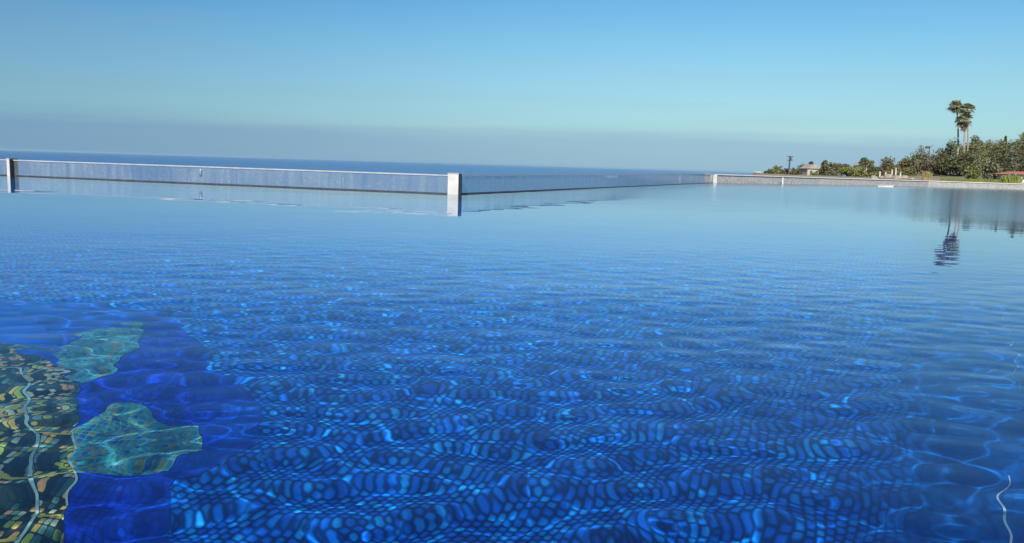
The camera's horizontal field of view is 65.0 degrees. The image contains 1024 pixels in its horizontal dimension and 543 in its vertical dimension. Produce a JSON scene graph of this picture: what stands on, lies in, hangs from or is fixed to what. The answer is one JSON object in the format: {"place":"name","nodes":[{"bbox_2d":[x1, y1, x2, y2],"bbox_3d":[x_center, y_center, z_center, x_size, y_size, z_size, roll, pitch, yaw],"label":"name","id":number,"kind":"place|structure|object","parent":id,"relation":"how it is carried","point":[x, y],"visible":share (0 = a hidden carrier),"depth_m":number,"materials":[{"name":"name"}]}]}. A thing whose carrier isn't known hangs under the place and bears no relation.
{"place":"outdoors","nodes":[
{"label":"outdoors","id":0,"kind":"place"},
{"bbox_2d":[0,150,838,192],"bbox_3d":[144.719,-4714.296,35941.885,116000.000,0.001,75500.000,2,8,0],"label":"sea","id":1,"kind":"structure","parent":0,"point":[388,182],"depth_m":2635.33,"materials":[{"name":"blue liquid"}]},
{"bbox_2d":[0,175,1023,542],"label":"pool water","id":2,"kind":"structure","parent":0,"point":[656,363],"depth_m":2.44,"materials":[{"name":"blue liquid"}]},
{"bbox_2d":[877,185,893,186],"bbox_3d":[21.855,-5.002,47.074,0.920,0.122,0.400,4,8,20],"label":"skimmer box","id":3,"kind":"object","parent":2,"relation":"on","point":[885,185],"visible":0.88,"depth_m":46.91,"materials":[{"name":"white paint"}]},
{"bbox_2d":[0,0,1023,175],"label":"sky","id":4,"kind":"structure","parent":0,"point":[743,86],"materials":[{"name":"blue"}]},
{"bbox_2d":[752,166,1023,183],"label":"ground","id":5,"kind":"structure","parent":0,"point":[935,178],"depth_m":89.89,"materials":[{"name":"stone"}]},
{"bbox_2d":[763,169,773,173],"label":"bush","id":6,"kind":"object","parent":5,"relation":"on","point":[768,171],"visible":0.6,"depth_m":231.52,"materials":[{"name":"green plant"}]},
{"bbox_2d":[772,165,784,173],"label":"feather palm","id":7,"kind":"object","parent":5,"relation":"on","point":[778,168],"visible":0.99,"depth_m":219.76,"materials":[{"name":"green plant"}]},
{"bbox_2d":[780,168,787,173],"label":"bush","id":8,"kind":"object","parent":5,"relation":"on","point":[786,171],"visible":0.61,"depth_m":223.72,"materials":[{"name":"green plant"}]},
{"bbox_2d":[787,156,791,174],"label":"utility pole","id":9,"kind":"object","parent":5,"relation":"on","point":[790,159],"visible":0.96,"depth_m":219.53,"materials":[{"name":"brown metal"}]},
{"bbox_2d":[789,168,798,174],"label":"bush","id":10,"kind":"object","parent":5,"relation":"on","point":[793,171],"visible":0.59,"depth_m":213.66,"materials":[{"name":"green plant"}]},
{"bbox_2d":[796,163,803,174],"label":"tree","id":11,"kind":"object","parent":5,"relation":"on","point":[799,166],"visible":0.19,"depth_m":197.96,"materials":[{"name":"green plant"}]},
{"bbox_2d":[800,164,819,174],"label":"house","id":12,"kind":"structure","parent":5,"relation":"on","point":[807,169],"depth_m":184.37,"materials":[{"name":"beige paint"}]},
{"bbox_2d":[810,172,824,175],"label":"bush","id":13,"kind":"object","parent":5,"relation":"on","point":[813,173],"visible":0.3,"depth_m":174.33,"materials":[{"name":"green plant"}]},
{"bbox_2d":[817,163,839,175],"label":"tree","id":14,"kind":"object","parent":5,"relation":"on","point":[823,170],"visible":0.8,"depth_m":148.13,"materials":[{"name":"green plant"}]},
{"bbox_2d":[826,170,836,175],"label":"bush","id":15,"kind":"object","parent":5,"relation":"on","point":[831,173],"visible":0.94,"depth_m":138.42,"materials":[{"name":"green plant"}]},
{"bbox_2d":[823,162,842,175],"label":"tree","id":16,"kind":"object","parent":5,"relation":"on","point":[837,164],"visible":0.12,"depth_m":183.25,"materials":[{"name":"green plant"}]},
{"bbox_2d":[838,163,850,175],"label":"tree","id":17,"kind":"object","parent":5,"relation":"on","point":[845,165],"visible":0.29,"depth_m":169.69,"materials":[{"name":"green plant"}]},
{"bbox_2d":[837,166,865,176],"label":"bush","id":18,"kind":"object","parent":5,"relation":"on","point":[843,170],"visible":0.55,"depth_m":128.06,"materials":[{"name":"green plant"}]},
{"bbox_2d":[847,169,864,176],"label":"bush","id":19,"kind":"object","parent":5,"relation":"on","point":[855,173],"visible":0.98,"depth_m":116.73,"materials":[{"name":"green plant"}]},
{"bbox_2d":[858,157,869,169],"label":"tree","id":20,"kind":"object","parent":5,"relation":"on","point":[864,161],"visible":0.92,"depth_m":163.07,"materials":[{"name":"green plant"}]},
{"bbox_2d":[705,174,1023,188],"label":"stone wall","id":21,"kind":"structure","parent":5,"relation":"on","point":[731,178],"depth_m":50.27,"materials":[{"name":"stone"}]},
{"bbox_2d":[866,160,874,168],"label":"tree","id":22,"kind":"object","parent":5,"relation":"on","point":[872,162],"visible":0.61,"depth_m":167.78,"materials":[{"name":"green plant"}]},
{"bbox_2d":[861,172,882,176],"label":"bush","id":23,"kind":"object","parent":5,"relation":"on","point":[866,174],"visible":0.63,"depth_m":123.51,"materials":[{"name":"green plant"}]},
{"bbox_2d":[865,165,884,176],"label":"tree","id":24,"kind":"object","parent":5,"relation":"on","point":[872,169],"visible":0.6,"depth_m":137.92,"materials":[{"name":"green plant"}]},
{"bbox_2d":[876,170,904,175],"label":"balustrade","id":25,"kind":"object","parent":5,"relation":"on","point":[889,172],"visible":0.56,"depth_m":110.61,"materials":[{"name":"white stone"}]},
{"bbox_2d":[879,155,903,172],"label":"tree","id":26,"kind":"object","parent":5,"relation":"on","point":[887,163],"visible":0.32,"depth_m":138.83,"materials":[{"name":"green plant"}]},
{"bbox_2d":[885,165,901,171],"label":"tree","id":27,"kind":"object","parent":5,"relation":"on","point":[892,167],"visible":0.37,"depth_m":126.58,"materials":[{"name":"green plant"}]},
{"bbox_2d":[890,175,902,178],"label":"boulder","id":28,"kind":"object","parent":5,"relation":"on","point":[895,177],"visible":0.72,"depth_m":75.20,"materials":[{"name":"beige stone"}]},
{"bbox_2d":[897,158,913,170],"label":"tree","id":29,"kind":"object","parent":5,"relation":"on","point":[904,162],"visible":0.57,"depth_m":130.35,"materials":[{"name":"green plant"}]},
{"bbox_2d":[902,167,918,175],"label":"bush","id":30,"kind":"object","parent":5,"relation":"on","point":[907,171],"visible":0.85,"depth_m":106.63,"materials":[{"name":"green plant"}]},
{"bbox_2d":[908,145,931,169],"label":"tree","id":31,"kind":"object","parent":5,"relation":"on","point":[918,156],"visible":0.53,"depth_m":118.32,"materials":[{"name":"green plant"}]},
{"bbox_2d":[912,159,933,174],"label":"bush","id":32,"kind":"object","parent":5,"relation":"on","point":[926,164],"visible":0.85,"depth_m":98.71,"materials":[{"name":"green plant"}]},
{"bbox_2d":[921,171,933,179],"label":"reed clump","id":33,"kind":"object","parent":5,"relation":"on","point":[926,176],"visible":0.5,"depth_m":75.19,"materials":[{"name":"yellow plant"}]},
{"bbox_2d":[927,148,958,175],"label":"tree","id":34,"kind":"object","parent":5,"relation":"on","point":[940,167],"visible":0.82,"depth_m":95.53,"materials":[{"name":"green plant"}]},
{"bbox_2d":[938,137,960,168],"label":"tree","id":35,"kind":"object","parent":5,"relation":"on","point":[951,146],"visible":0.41,"depth_m":123.90,"materials":[{"name":"green plant"}]},
{"bbox_2d":[947,100,964,153],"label":"fan palm","id":36,"kind":"object","parent":5,"relation":"on","point":[957,104],"visible":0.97,"depth_m":119.51,"materials":[{"name":"green plant"}]},
{"bbox_2d":[946,147,981,175],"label":"tree","id":37,"kind":"object","parent":5,"relation":"on","point":[962,161],"visible":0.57,"depth_m":91.70,"materials":[{"name":"green plant"}]},
{"bbox_2d":[955,113,973,152],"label":"fan palm","id":38,"kind":"object","parent":5,"relation":"on","point":[963,123],"visible":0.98,"depth_m":116.78,"materials":[{"name":"green plant"}]},
{"bbox_2d":[961,103,974,150],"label":"fan palm","id":39,"kind":"object","parent":5,"relation":"on","point":[967,106],"visible":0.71,"depth_m":123.28,"materials":[{"name":"green plant"}]},
{"bbox_2d":[955,135,982,153],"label":"tree","id":40,"kind":"object","parent":5,"relation":"on","point":[975,140],"visible":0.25,"depth_m":139.46,"materials":[{"name":"green plant"}]},
{"bbox_2d":[960,164,981,179],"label":"bush","id":41,"kind":"object","parent":5,"relation":"on","point":[972,171],"visible":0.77,"depth_m":78.72,"materials":[{"name":"green plant"}]},
{"bbox_2d":[959,142,987,163],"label":"tree","id":42,"kind":"object","parent":5,"relation":"on","point":[981,148],"visible":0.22,"depth_m":118.52,"materials":[{"name":"green plant"}]},
{"bbox_2d":[979,139,992,150],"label":"tree","id":43,"kind":"object","parent":5,"relation":"on","point":[987,143],"visible":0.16,"depth_m":135.90,"materials":[{"name":"green plant"}]},
{"bbox_2d":[972,157,1003,179],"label":"bush","id":44,"kind":"object","parent":5,"relation":"on","point":[989,168],"visible":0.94,"depth_m":80.66,"materials":[{"name":"green plant"}]},
{"bbox_2d":[983,155,1010,166],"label":"tree","id":45,"kind":"object","parent":5,"relation":"on","point":[995,160],"visible":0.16,"depth_m":106.08,"materials":[{"name":"green plant"}]},
{"bbox_2d":[987,139,1008,155],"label":"tree","id":46,"kind":"object","parent":5,"relation":"on","point":[996,143],"visible":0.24,"depth_m":120.22,"materials":[{"name":"green plant"}]},
{"bbox_2d":[979,140,1023,172],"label":"tree","id":47,"kind":"object","parent":5,"relation":"on","point":[1013,166],"visible":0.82,"depth_m":94.62,"materials":[{"name":"green plant"}]},
{"bbox_2d":[995,171,1023,182],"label":"hut","id":48,"kind":"object","parent":5,"relation":"on","point":[1020,173],"visible":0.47,"depth_m":79.00,"materials":[{"name":"red paint"}]},
{"bbox_2d":[1000,170,1023,183],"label":"flowering shrub","id":49,"kind":"object","parent":5,"relation":"on","point":[1013,178],"visible":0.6,"depth_m":69.08,"materials":[{"name":"green plant"}]},
{"bbox_2d":[1002,139,1023,153],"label":"tree","id":50,"kind":"object","parent":5,"relation":"on","point":[1005,141],"visible":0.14,"depth_m":116.35,"materials":[{"name":"green plant"}]},
{"bbox_2d":[1008,132,1023,164],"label":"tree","id":51,"kind":"object","parent":5,"relation":"on","point":[1021,136],"visible":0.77,"depth_m":108.21,"materials":[{"name":"green plant"}]},
{"bbox_2d":[940,177,1001,182],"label":"grass","id":52,"kind":"structure","parent":0,"point":[971,180],"depth_m":71.02,"materials":[{"name":"green plant"}]},
{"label":"pool wall","id":53,"kind":"structure","parent":0,"visible":0},
{"bbox_2d":[0,158,461,194],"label":"glass fence","id":54,"kind":"object","parent":53,"relation":"on","point":[454,183],"visible":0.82,"depth_m":16.80,"materials":[{"name":"clear glass"}]},
{"bbox_2d":[462,174,717,193],"bbox_3d":[4.775,-3.294,28.851,0.358,0.484,28.617,5,8,23],"label":"glass fence","id":55,"kind":"object","parent":53,"relation":"on","point":[713,178],"visible":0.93,"depth_m":22.68,"materials":[{"name":"clear glass"}]}
]}

